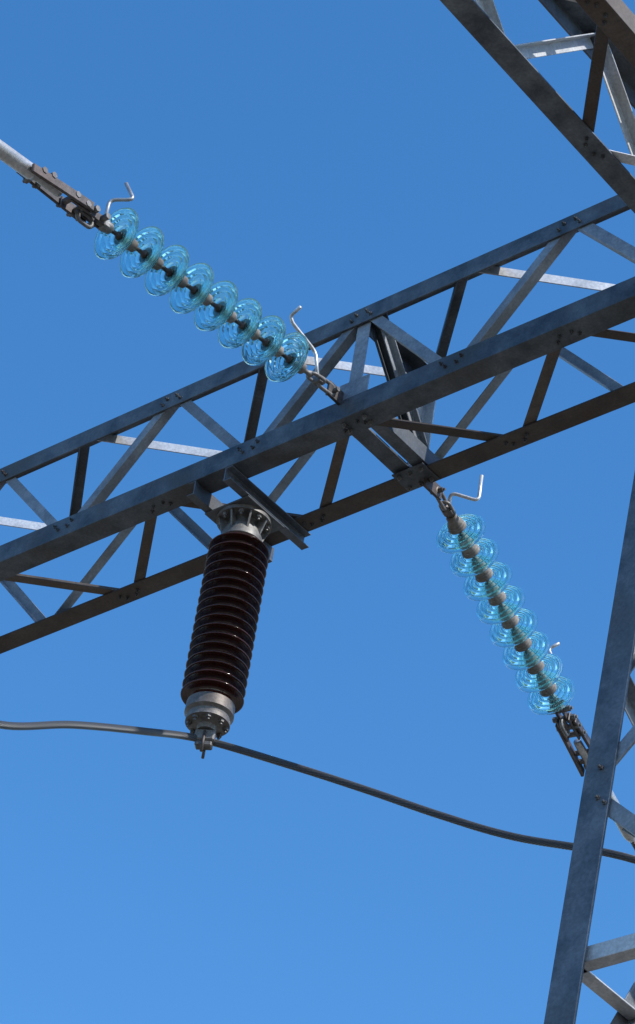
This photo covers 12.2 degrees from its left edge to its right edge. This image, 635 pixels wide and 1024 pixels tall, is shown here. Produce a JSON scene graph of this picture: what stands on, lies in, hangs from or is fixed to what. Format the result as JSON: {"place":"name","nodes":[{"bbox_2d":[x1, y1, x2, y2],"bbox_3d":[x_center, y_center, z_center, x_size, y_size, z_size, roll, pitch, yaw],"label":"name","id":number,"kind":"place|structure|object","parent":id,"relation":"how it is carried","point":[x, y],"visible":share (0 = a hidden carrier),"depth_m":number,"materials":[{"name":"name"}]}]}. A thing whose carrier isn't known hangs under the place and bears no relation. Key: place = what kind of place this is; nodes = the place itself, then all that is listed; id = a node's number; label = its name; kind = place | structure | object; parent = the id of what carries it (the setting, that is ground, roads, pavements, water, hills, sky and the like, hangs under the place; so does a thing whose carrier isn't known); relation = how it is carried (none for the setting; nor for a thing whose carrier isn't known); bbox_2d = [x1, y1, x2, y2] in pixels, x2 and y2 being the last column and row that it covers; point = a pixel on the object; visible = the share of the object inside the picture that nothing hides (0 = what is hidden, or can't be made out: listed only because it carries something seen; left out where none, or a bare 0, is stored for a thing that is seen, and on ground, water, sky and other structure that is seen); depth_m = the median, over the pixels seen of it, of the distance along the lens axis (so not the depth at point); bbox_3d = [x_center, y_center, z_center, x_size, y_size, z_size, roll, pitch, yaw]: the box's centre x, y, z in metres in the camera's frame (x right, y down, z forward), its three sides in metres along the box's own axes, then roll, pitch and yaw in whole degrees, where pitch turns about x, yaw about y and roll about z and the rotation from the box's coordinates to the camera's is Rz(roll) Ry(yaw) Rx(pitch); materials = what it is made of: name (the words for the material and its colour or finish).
{"place":"outdoors","nodes":[
{"label":"outdoors","id":0,"kind":"place"},
{"bbox_2d":[0,0,634,1023],"label":"sky","id":1,"kind":"structure","parent":0,"point":[332,159],"materials":[{"name":"blue"}]},
{"label":"ground","id":2,"kind":"structure","parent":0,"visible":0},
{"bbox_2d":[0,0,634,1023],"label":"steel lattice gantry","id":3,"kind":"object","parent":2,"relation":"on","point":[396,410],"visible":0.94,"depth_m":14.86,"materials":[{"name":"metal"}]},
{"bbox_2d":[0,140,339,395],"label":"glass insulator string","id":4,"kind":"object","parent":3,"relation":"attached to","point":[251,331],"visible":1,"depth_m":14.26,"materials":[{"name":"teal glass"}]},
{"bbox_2d":[180,465,310,758],"bbox_3d":[-0.450,0.593,15.071,0.320,1.574,0.653,-22,-48,33],"label":"post insulator","id":5,"kind":"object","parent":3,"relation":"attached to","point":[240,552],"visible":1,"depth_m":15.04,"materials":[{"name":"ceramic"}]},
{"bbox_2d":[0,721,634,863],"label":"jumper cable","id":6,"kind":"object","parent":5,"relation":"attached to","point":[453,819],"visible":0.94,"depth_m":14.17,"materials":[{"name":"grey metal"}]},
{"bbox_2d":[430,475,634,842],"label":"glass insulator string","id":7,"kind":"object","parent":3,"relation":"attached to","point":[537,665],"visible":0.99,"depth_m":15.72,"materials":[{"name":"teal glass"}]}
]}

